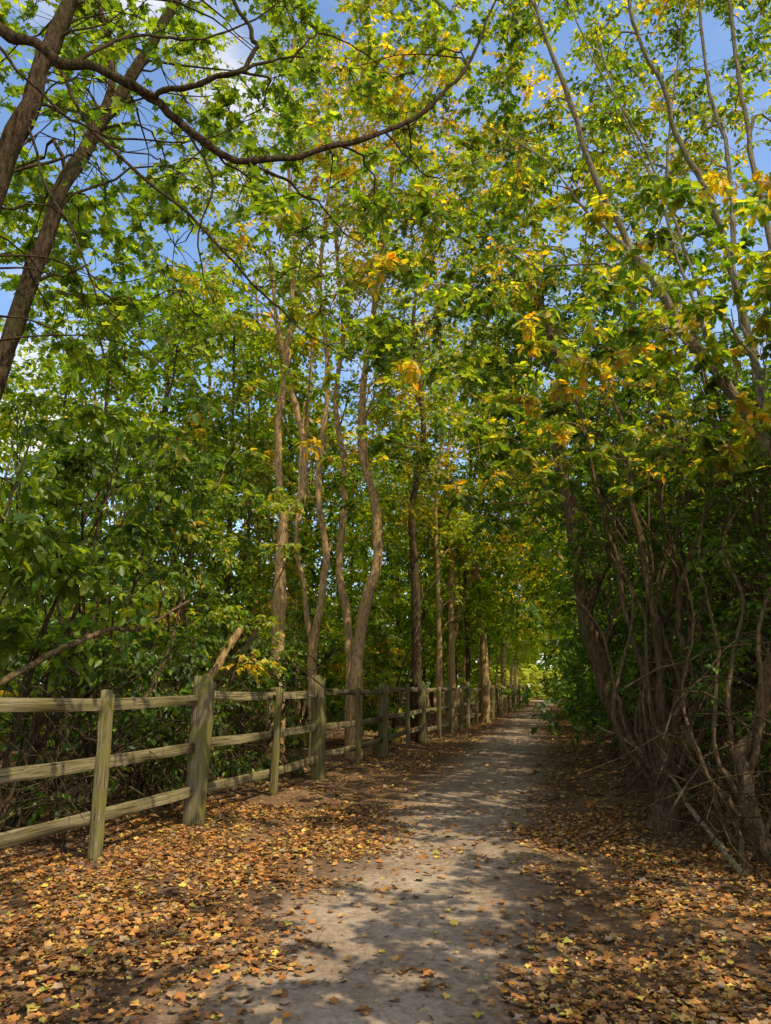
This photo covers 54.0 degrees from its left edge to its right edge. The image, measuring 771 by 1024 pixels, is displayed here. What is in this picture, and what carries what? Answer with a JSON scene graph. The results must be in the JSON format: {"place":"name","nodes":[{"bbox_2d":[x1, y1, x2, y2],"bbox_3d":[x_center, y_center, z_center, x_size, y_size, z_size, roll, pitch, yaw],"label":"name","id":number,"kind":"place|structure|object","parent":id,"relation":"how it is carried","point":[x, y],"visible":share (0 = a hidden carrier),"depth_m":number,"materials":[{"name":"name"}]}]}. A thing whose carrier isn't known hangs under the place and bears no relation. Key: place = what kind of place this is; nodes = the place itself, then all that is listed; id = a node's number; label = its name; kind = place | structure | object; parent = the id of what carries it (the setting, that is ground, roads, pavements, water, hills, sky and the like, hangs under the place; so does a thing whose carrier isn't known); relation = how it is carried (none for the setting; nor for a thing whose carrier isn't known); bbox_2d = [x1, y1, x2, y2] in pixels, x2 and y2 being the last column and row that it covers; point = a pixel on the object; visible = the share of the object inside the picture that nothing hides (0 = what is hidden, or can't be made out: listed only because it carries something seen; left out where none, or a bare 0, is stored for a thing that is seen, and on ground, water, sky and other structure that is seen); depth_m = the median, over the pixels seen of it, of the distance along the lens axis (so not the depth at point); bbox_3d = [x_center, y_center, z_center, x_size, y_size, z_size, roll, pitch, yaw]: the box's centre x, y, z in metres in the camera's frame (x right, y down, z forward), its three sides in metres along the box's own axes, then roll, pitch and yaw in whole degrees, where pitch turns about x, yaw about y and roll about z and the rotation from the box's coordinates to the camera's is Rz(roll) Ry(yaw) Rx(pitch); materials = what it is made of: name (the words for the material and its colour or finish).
{"place":"outdoors","nodes":[
{"label":"outdoors","id":0,"kind":"place"},
{"bbox_2d":[74,699,611,1023],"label":"path","id":1,"kind":"structure","parent":0,"point":[308,1003],"depth_m":4.70,"materials":[{"name":"grey gravel"}]},
{"bbox_2d":[0,691,770,1023],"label":"ground","id":2,"kind":"structure","parent":0,"point":[328,797],"depth_m":5.75,"materials":[{"name":"soil"}]},
{"bbox_2d":[0,441,33,617],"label":"woodland tree","id":3,"kind":"object","parent":2,"relation":"on","point":[8,450],"visible":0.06,"depth_m":29.12,"materials":[{"name":"green plant"}]},
{"bbox_2d":[0,152,89,550],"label":"woodland tree","id":4,"kind":"object","parent":2,"relation":"on","point":[3,434],"visible":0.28,"depth_m":20.09,"materials":[{"name":"green plant"}]},
{"bbox_2d":[0,351,117,731],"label":"woodland tree","id":5,"kind":"object","parent":2,"relation":"on","point":[32,390],"visible":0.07,"depth_m":26.38,"materials":[{"name":"green plant"}]},
{"bbox_2d":[0,341,133,717],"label":"woodland tree","id":6,"kind":"object","parent":2,"relation":"on","point":[38,384],"visible":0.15,"depth_m":22.06,"materials":[{"name":"green plant"}]},
{"bbox_2d":[0,598,169,758],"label":"shrub","id":7,"kind":"object","parent":2,"relation":"on","point":[87,606],"visible":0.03,"depth_m":14.12,"materials":[{"name":"green plant"}]},
{"bbox_2d":[6,320,170,638],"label":"woodland tree","id":8,"kind":"object","parent":2,"relation":"on","point":[77,396],"visible":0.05,"depth_m":28.53,"materials":[{"name":"green plant"}]},
{"bbox_2d":[0,636,190,833],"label":"shrub","id":9,"kind":"object","parent":2,"relation":"on","point":[32,817],"visible":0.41,"depth_m":7.59,"materials":[{"name":"green plant"}]},
{"bbox_2d":[0,398,191,828],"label":"shrub","id":10,"kind":"object","parent":2,"relation":"on","point":[36,564],"visible":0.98,"depth_m":7.23,"materials":[{"name":"green plant"}]},
{"bbox_2d":[0,275,205,743],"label":"woodland tree","id":11,"kind":"object","parent":2,"relation":"on","point":[152,377],"visible":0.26,"depth_m":18.66,"materials":[{"name":"green plant"}]},
{"bbox_2d":[0,385,224,760],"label":"shrub","id":12,"kind":"object","parent":2,"relation":"on","point":[145,454],"visible":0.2,"depth_m":13.22,"materials":[{"name":"green plant"}]},
{"bbox_2d":[0,413,258,808],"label":"shrub","id":13,"kind":"object","parent":2,"relation":"on","point":[183,472],"visible":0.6,"depth_m":8.92,"materials":[{"name":"green plant"}]},
{"bbox_2d":[0,623,262,799],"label":"shrub","id":14,"kind":"object","parent":2,"relation":"on","point":[173,675],"visible":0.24,"depth_m":9.02,"materials":[{"name":"green plant"}]},
{"bbox_2d":[108,587,184,781],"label":"fallen branch","id":15,"kind":"object","parent":2,"relation":"on","point":[148,692],"visible":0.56,"depth_m":8.37,"materials":[{"name":"brown wood"}]},
{"bbox_2d":[89,361,207,620],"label":"woodland tree","id":16,"kind":"object","parent":2,"relation":"on","point":[122,512],"visible":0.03,"depth_m":31.20,"materials":[{"name":"green plant"}]},
{"bbox_2d":[34,226,264,738],"bbox_3d":[-6.526,-0.924,21.686,6.321,14.543,6.584,-6,-14,25],"label":"woodland tree","id":17,"kind":"object","parent":2,"relation":"on","point":[148,284],"visible":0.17,"depth_m":22.23,"materials":[{"name":"green plant"}]},
{"bbox_2d":[0,581,329,863],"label":"brushwood","id":18,"kind":"object","parent":2,"relation":"on","point":[85,804],"visible":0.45,"depth_m":7.74,"materials":[{"name":"brown plant"}]},
{"bbox_2d":[0,598,194,686],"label":"fallen branch","id":19,"kind":"object","parent":18,"relation":"on","point":[7,678],"visible":0.97,"depth_m":6.78,"materials":[{"name":"brown wood"}]},
{"bbox_2d":[174,627,243,733],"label":"fallen branch","id":20,"kind":"object","parent":18,"relation":"on","point":[221,658],"visible":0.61,"depth_m":9.37,"materials":[{"name":"brown wood"}]},
{"bbox_2d":[42,366,293,717],"bbox_3d":[-4.990,0.969,17.136,5.749,8.672,4.201,0,-13,0],"label":"shrub","id":21,"kind":"object","parent":2,"relation":"on","point":[245,474],"visible":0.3,"depth_m":17.04,"materials":[{"name":"green plant"}]},
{"bbox_2d":[0,0,342,400],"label":"leaning tree","id":22,"kind":"object","parent":2,"relation":"on","point":[77,212],"visible":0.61,"depth_m":8.98,"materials":[{"name":"green plant"}]},
{"bbox_2d":[57,487,307,782],"bbox_3d":[-2.958,1.734,11.543,3.489,4.659,2.795,0,-13,0],"label":"shrub","id":23,"kind":"object","parent":2,"relation":"on","point":[232,626],"visible":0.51,"depth_m":11.27,"materials":[{"name":"green plant"}]},
{"bbox_2d":[143,423,246,633],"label":"woodland tree","id":24,"kind":"object","parent":2,"relation":"on","point":[205,589],"visible":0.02,"depth_m":30.25,"materials":[{"name":"green plant"}]},
{"bbox_2d":[124,596,269,749],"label":"shrub","id":25,"kind":"object","parent":2,"relation":"on","point":[195,610],"visible":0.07,"depth_m":16.89,"materials":[{"name":"green plant"}]},
{"bbox_2d":[118,230,308,637],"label":"woodland tree","id":26,"kind":"object","parent":2,"relation":"on","point":[219,377],"visible":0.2,"depth_m":25.23,"materials":[{"name":"green plant"}]},
{"bbox_2d":[136,643,310,781],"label":"shrub","id":27,"kind":"object","parent":2,"relation":"on","point":[289,684],"visible":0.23,"depth_m":11.77,"materials":[{"name":"green plant"}]},
{"bbox_2d":[128,293,327,688],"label":"woodland tree","id":28,"kind":"object","parent":2,"relation":"on","point":[248,371],"visible":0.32,"depth_m":21.71,"materials":[{"name":"green plant"}]},
{"bbox_2d":[141,577,327,753],"bbox_3d":[-3.308,3.177,15.703,4.222,3.718,2.655,0,-13,0],"label":"shrub","id":29,"kind":"object","parent":2,"relation":"on","point":[295,642],"visible":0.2,"depth_m":16.07,"materials":[{"name":"green plant"}]},
{"bbox_2d":[166,368,305,718],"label":"woodland tree","id":30,"kind":"object","parent":2,"relation":"on","point":[238,498],"depth_m":33.78,"materials":[{"name":"green plant"}]},
{"bbox_2d":[0,0,496,408],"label":"leaning tree","id":31,"kind":"object","parent":2,"relation":"on","point":[21,123],"visible":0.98,"depth_m":6.09,"materials":[{"name":"green plant"}]},
{"bbox_2d":[138,16,361,764],"bbox_3d":[-3.234,-4.235,16.625,5.558,18.586,6.788,0,-13,0],"label":"maple tree","id":32,"kind":"object","parent":2,"relation":"on","point":[279,602],"visible":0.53,"depth_m":15.58,"materials":[{"name":"green plant"}]},
{"bbox_2d":[163,231,359,729],"bbox_3d":[-4.068,-1.766,25.347,6.866,17.861,6.621,6,-14,-24],"label":"woodland tree","id":33,"kind":"object","parent":2,"relation":"on","point":[296,368],"visible":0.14,"depth_m":25.49,"materials":[{"name":"green plant"}]},
{"bbox_2d":[0,675,528,861],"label":"wooden fence","id":34,"kind":"object","parent":2,"relation":"on","point":[198,746],"visible":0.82,"depth_m":7.84,"materials":[{"name":"brown wood"}]},
{"bbox_2d":[208,322,380,727],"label":"woodland tree","id":35,"kind":"object","parent":2,"relation":"on","point":[314,578],"visible":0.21,"depth_m":25.57,"materials":[{"name":"green plant"}]},
{"bbox_2d":[221,593,378,748],"bbox_3d":[-2.063,3.748,17.532,3.838,3.761,2.914,0,-13,0],"label":"shrub","id":36,"kind":"object","parent":2,"relation":"on","point":[334,711],"visible":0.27,"depth_m":17.46,"materials":[{"name":"green plant"}]},
{"bbox_2d":[237,358,372,722],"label":"woodland tree","id":37,"kind":"object","parent":2,"relation":"on","point":[333,566],"visible":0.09,"depth_m":29.86,"materials":[{"name":"green plant"}]},
{"bbox_2d":[213,247,407,724],"bbox_3d":[-2.647,-1.242,25.093,6.642,16.718,6.404,0,-13,-1],"label":"woodland tree","id":38,"kind":"object","parent":2,"relation":"on","point":[329,483],"visible":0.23,"depth_m":24.60,"materials":[{"name":"green plant"}]},
{"bbox_2d":[250,422,373,678],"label":"woodland tree","id":39,"kind":"object","parent":2,"relation":"on","point":[331,589],"visible":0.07,"depth_m":30.90,"materials":[{"name":"green plant"}]},
{"bbox_2d":[250,23,412,756],"bbox_3d":[-1.274,-4.352,17.722,4.154,19.285,6.300,0,-13,0],"label":"maple tree","id":40,"kind":"object","parent":2,"relation":"on","point":[313,632],"visible":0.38,"depth_m":16.57,"materials":[{"name":"green plant"}]},
{"bbox_2d":[304,507,383,709],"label":"woodland tree","id":41,"kind":"object","parent":2,"relation":"on","point":[336,514],"visible":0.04,"depth_m":43.74,"materials":[{"name":"green plant"}]},
{"bbox_2d":[305,447,405,687],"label":"woodland tree","id":42,"kind":"object","parent":2,"relation":"on","point":[363,549],"visible":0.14,"depth_m":32.75,"materials":[{"name":"green plant"}]},
{"bbox_2d":[5,564,712,696],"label":"distant wood","id":43,"kind":"object","parent":2,"relation":"on","point":[541,663],"depth_m":104.83,"materials":[{"name":"green plant"}]},
{"bbox_2d":[327,591,430,742],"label":"shrub","id":44,"kind":"object","parent":2,"relation":"on","point":[378,633],"visible":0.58,"depth_m":18.28,"materials":[{"name":"green plant"}]},
{"bbox_2d":[316,430,443,688],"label":"woodland tree","id":45,"kind":"object","parent":2,"relation":"on","point":[395,547],"visible":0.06,"depth_m":35.14,"materials":[{"name":"green plant"}]},
{"bbox_2d":[335,651,427,720],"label":"shrub","id":46,"kind":"object","parent":2,"relation":"on","point":[409,656],"visible":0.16,"depth_m":27.27,"materials":[{"name":"green plant"}]},
{"bbox_2d":[287,46,479,739],"bbox_3d":[-0.047,-3.785,17.555,4.593,18.202,7.591,0,-13,0],"label":"maple tree","id":47,"kind":"object","parent":2,"relation":"on","point":[347,171],"visible":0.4,"depth_m":17.20,"materials":[{"name":"green plant"}]},
{"bbox_2d":[0,787,770,1023],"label":"leaf litter","id":48,"kind":"object","parent":2,"relation":"on","point":[140,932],"visible":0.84,"depth_m":4.65,"materials":[{"name":"brown plant"}]},
{"bbox_2d":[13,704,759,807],"bbox_3d":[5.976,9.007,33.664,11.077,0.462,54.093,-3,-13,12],"label":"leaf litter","id":49,"kind":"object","parent":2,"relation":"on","point":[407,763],"visible":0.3,"depth_m":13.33,"materials":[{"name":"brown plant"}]},
{"bbox_2d":[352,449,460,705],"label":"woodland tree","id":50,"kind":"object","parent":2,"relation":"on","point":[398,622],"visible":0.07,"depth_m":37.79,"materials":[{"name":"green plant"}]},
{"bbox_2d":[352,455,474,722],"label":"woodland tree","id":51,"kind":"object","parent":2,"relation":"on","point":[407,567],"visible":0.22,"depth_m":30.12,"materials":[{"name":"green plant"}]},
{"bbox_2d":[385,513,460,687],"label":"woodland tree","id":52,"kind":"object","parent":2,"relation":"on","point":[428,657],"visible":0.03,"depth_m":39.19,"materials":[{"name":"green plant"}]},
{"bbox_2d":[351,312,533,731],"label":"woodland tree","id":53,"kind":"object","parent":2,"relation":"on","point":[433,545],"visible":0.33,"depth_m":25.50,"materials":[{"name":"green plant"}]},
{"bbox_2d":[400,477,514,687],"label":"woodland tree","id":54,"kind":"object","parent":2,"relation":"on","point":[475,681],"visible":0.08,"depth_m":34.97,"materials":[{"name":"green plant"}]},
{"bbox_2d":[324,0,591,758],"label":"maple tree","id":55,"kind":"object","parent":2,"relation":"on","point":[490,196],"visible":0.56,"depth_m":13.91,"materials":[{"name":"green plant"}]},
{"bbox_2d":[346,124,572,742],"bbox_3d":[1.976,-3.314,22.727,6.802,19.663,8.732,0,-13,0],"label":"woodland tree","id":56,"kind":"object","parent":2,"relation":"on","point":[425,456],"visible":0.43,"depth_m":20.68,"materials":[{"name":"green plant"}]},
{"bbox_2d":[384,316,538,724],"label":"woodland tree","id":57,"kind":"object","parent":2,"relation":"on","point":[468,659],"visible":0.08,"depth_m":30.16,"materials":[{"name":"green plant"}]},
{"bbox_2d":[157,158,770,543],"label":"woodland tree","id":58,"kind":"object","parent":2,"relation":"on","point":[715,353],"visible":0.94,"depth_m":7.12,"materials":[{"name":"green plant"}]},
{"bbox_2d":[392,313,548,729],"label":"woodland tree","id":59,"kind":"object","parent":2,"relation":"on","point":[451,647],"visible":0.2,"depth_m":27.06,"materials":[{"name":"green plant"}]},
{"bbox_2d":[410,460,572,720],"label":"woodland tree","id":60,"kind":"object","parent":2,"relation":"on","point":[463,664],"visible":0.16,"depth_m":31.47,"materials":[{"name":"green plant"}]},
{"bbox_2d":[421,331,568,722],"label":"woodland tree","id":61,"kind":"object","parent":2,"relation":"on","point":[485,692],"visible":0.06,"depth_m":30.53,"materials":[{"name":"green plant"}]},
{"bbox_2d":[429,499,560,700],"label":"woodland tree","id":62,"kind":"object","parent":2,"relation":"on","point":[526,621],"visible":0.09,"depth_m":39.88,"materials":[{"name":"green plant"}]},
{"bbox_2d":[398,374,599,727],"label":"woodland tree","id":63,"kind":"object","parent":2,"relation":"on","point":[459,557],"visible":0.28,"depth_m":26.49,"materials":[{"name":"green plant"}]},
{"bbox_2d":[443,514,557,706],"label":"woodland tree","id":64,"kind":"object","parent":2,"relation":"on","point":[489,660],"visible":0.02,"depth_m":49.05,"materials":[{"name":"green plant"}]},
{"bbox_2d":[446,550,556,668],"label":"woodland tree","id":65,"kind":"object","parent":2,"relation":"on","point":[540,611],"visible":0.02,"depth_m":44.07,"materials":[{"name":"green plant"}]},
{"bbox_2d":[422,477,583,677],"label":"woodland tree","id":66,"kind":"object","parent":2,"relation":"on","point":[490,641],"visible":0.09,"depth_m":35.12,"materials":[{"name":"green plant"}]},
{"bbox_2d":[436,327,579,714],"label":"woodland tree","id":67,"kind":"object","parent":2,"relation":"on","point":[503,682],"visible":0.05,"depth_m":39.32,"materials":[{"name":"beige plant"}]},
{"bbox_2d":[259,105,770,239],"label":"woodland tree","id":68,"kind":"object","parent":2,"relation":"on","point":[414,183],"visible":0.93,"depth_m":6.39,"materials":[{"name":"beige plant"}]},
{"bbox_2d":[476,551,553,705],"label":"woodland tree","id":69,"kind":"object","parent":2,"relation":"on","point":[522,635],"visible":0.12,"depth_m":52.69,"materials":[{"name":"green plant"}]},
{"bbox_2d":[422,331,615,621],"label":"woodland tree","id":70,"kind":"object","parent":2,"relation":"on","point":[452,351],"visible":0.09,"depth_m":29.22,"materials":[{"name":"green plant"}]},
{"bbox_2d":[491,568,558,702],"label":"woodland tree","id":71,"kind":"object","parent":2,"relation":"on","point":[516,673],"visible":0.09,"depth_m":65.06,"materials":[{"name":"green plant"}]},
{"bbox_2d":[509,663,546,699],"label":"shrub","id":72,"kind":"object","parent":2,"relation":"on","point":[531,675],"visible":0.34,"depth_m":81.66,"materials":[{"name":"green plant"}]},
{"bbox_2d":[491,547,565,667],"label":"woodland tree","id":73,"kind":"object","parent":2,"relation":"on","point":[530,635],"visible":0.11,"depth_m":56.63,"materials":[{"name":"green plant"}]},
{"bbox_2d":[495,576,562,703],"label":"woodland tree","id":74,"kind":"object","parent":2,"relation":"on","point":[530,645],"visible":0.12,"depth_m":60.39,"materials":[{"name":"green plant"}]},
{"bbox_2d":[432,403,634,639],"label":"woodland tree","id":75,"kind":"object","parent":2,"relation":"on","point":[563,563],"visible":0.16,"depth_m":25.55,"materials":[{"name":"green plant"}]},
{"bbox_2d":[525,514,583,699],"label":"woodland tree","id":76,"kind":"object","parent":2,"relation":"on","point":[554,674],"visible":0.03,"depth_m":37.18,"materials":[{"name":"green plant"}]},
{"bbox_2d":[547,646,610,742],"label":"shrub","id":77,"kind":"object","parent":2,"relation":"on","point":[574,664],"visible":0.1,"depth_m":19.77,"materials":[{"name":"green plant"}]},
{"bbox_2d":[547,648,610,731],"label":"shrub","id":78,"kind":"object","parent":2,"relation":"on","point":[562,668],"visible":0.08,"depth_m":23.22,"materials":[{"name":"green plant"}]},
{"bbox_2d":[459,256,728,787],"bbox_3d":[4.215,-0.870,14.298,5.790,10.960,5.952,0,-13,0],"label":"tree","id":79,"kind":"object","parent":2,"relation":"on","point":[592,639],"visible":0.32,"depth_m":12.95,"materials":[{"name":"green plant"}]},
{"bbox_2d":[499,315,698,739],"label":"woodland tree","id":80,"kind":"object","parent":2,"relation":"on","point":[531,606],"visible":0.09,"depth_m":20.64,"materials":[{"name":"green plant"}]},
{"bbox_2d":[429,0,770,475],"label":"leaning tree","id":81,"kind":"object","parent":2,"relation":"on","point":[607,132],"visible":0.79,"depth_m":10.58,"materials":[{"name":"green plant"}]},
{"bbox_2d":[560,528,668,723],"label":"shrub","id":82,"kind":"object","parent":2,"relation":"on","point":[611,615],"visible":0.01,"depth_m":17.15,"materials":[{"name":"green plant"}]},
{"bbox_2d":[559,470,687,753],"bbox_3d":[4.990,1.808,15.127,3.372,6.054,3.361,11,-17,-39],"label":"shrub","id":83,"kind":"object","parent":2,"relation":"on","point":[578,677],"visible":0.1,"depth_m":15.10,"materials":[{"name":"green plant"}]},
{"bbox_2d":[523,365,755,748],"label":"woodland tree","id":84,"kind":"object","parent":2,"relation":"on","point":[579,655],"visible":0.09,"depth_m":16.47,"materials":[{"name":"green plant"}]},
{"bbox_2d":[556,612,737,750],"bbox_3d":[4.654,3.230,13.676,3.106,2.854,3.130,4,-13,-15],"label":"shrub","id":85,"kind":"object","parent":2,"relation":"on","point":[571,706],"visible":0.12,"depth_m":13.56,"materials":[{"name":"green plant"}]},
{"bbox_2d":[526,316,770,832],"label":"multi stem tree","id":86,"kind":"object","parent":2,"relation":"on","point":[657,813],"visible":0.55,"depth_m":8.45,"materials":[{"name":"green plant"}]},
{"bbox_2d":[585,423,735,729],"bbox_3d":[4.885,1.286,13.403,3.264,6.118,3.254,6,-14,-23],"label":"shrub","id":87,"kind":"object","parent":2,"relation":"on","point":[640,619],"visible":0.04,"depth_m":13.44,"materials":[{"name":"green plant"}]},
{"bbox_2d":[553,0,770,522],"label":"woodland tree","id":88,"kind":"object","parent":2,"relation":"on","point":[720,112],"visible":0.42,"depth_m":11.38,"materials":[{"name":"green plant"}]},
{"bbox_2d":[562,548,770,886],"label":"brushwood","id":89,"kind":"object","parent":2,"relation":"on","point":[711,803],"visible":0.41,"depth_m":6.44,"materials":[{"name":"brown plant"}]},
{"bbox_2d":[597,725,748,876],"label":"fallen branch","id":90,"kind":"object","parent":2,"relation":"on","point":[735,865],"visible":0.65,"depth_m":6.16,"materials":[{"name":"brown wood"}]},
{"bbox_2d":[590,244,770,788],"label":"shrub","id":91,"kind":"object","parent":2,"relation":"on","point":[630,392],"visible":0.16,"depth_m":9.42,"materials":[{"name":"green plant"}]},
{"bbox_2d":[596,390,765,776],"bbox_3d":[4.648,0.986,11.424,3.189,5.908,3.179,3,-13,-14],"label":"shrub","id":92,"kind":"object","parent":2,"relation":"on","point":[627,676],"visible":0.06,"depth_m":11.30,"materials":[{"name":"green plant"}]},
{"bbox_2d":[634,766,750,873],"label":"fallen branch","id":93,"kind":"object","parent":2,"relation":"on","point":[741,849],"visible":0.45,"depth_m":5.89,"materials":[{"name":"brown wood"}]},
{"bbox_2d":[660,89,770,863],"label":"multi stem tree","id":94,"kind":"object","parent":2,"relation":"on","point":[738,751],"visible":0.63,"depth_m":6.53,"materials":[{"name":"brown plant"}]},
{"bbox_2d":[663,326,770,718],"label":"shrub","id":95,"kind":"object","parent":2,"relation":"on","point":[727,333],"visible":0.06,"depth_m":10.67,"materials":[{"name":"green plant"}]},
{"bbox_2d":[668,393,770,709],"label":"shrub","id":96,"kind":"object","parent":2,"relation":"on","point":[719,492],"visible":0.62,"depth_m":7.46,"materials":[{"name":"green plant"}]},
{"bbox_2d":[680,725,770,856],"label":"fallen branch","id":97,"kind":"object","parent":2,"relation":"on","point":[730,833],"visible":0.56,"depth_m":6.09,"materials":[{"name":"brown wood"}]},
{"bbox_2d":[691,365,770,601],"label":"shrub","id":98,"kind":"object","parent":2,"relation":"on","point":[753,386],"visible":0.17,"depth_m":9.10,"materials":[{"name":"green plant"}]},
{"bbox_2d":[729,175,770,648],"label":"shrub","id":99,"kind":"object","parent":2,"relation":"on","point":[748,302],"visible":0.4,"depth_m":7.10,"materials":[{"name":"green plant"}]},
{"bbox_2d":[0,0,770,687],"label":"sky","id":100,"kind":"structure","parent":0,"point":[718,45],"materials":[{"name":"blue"}]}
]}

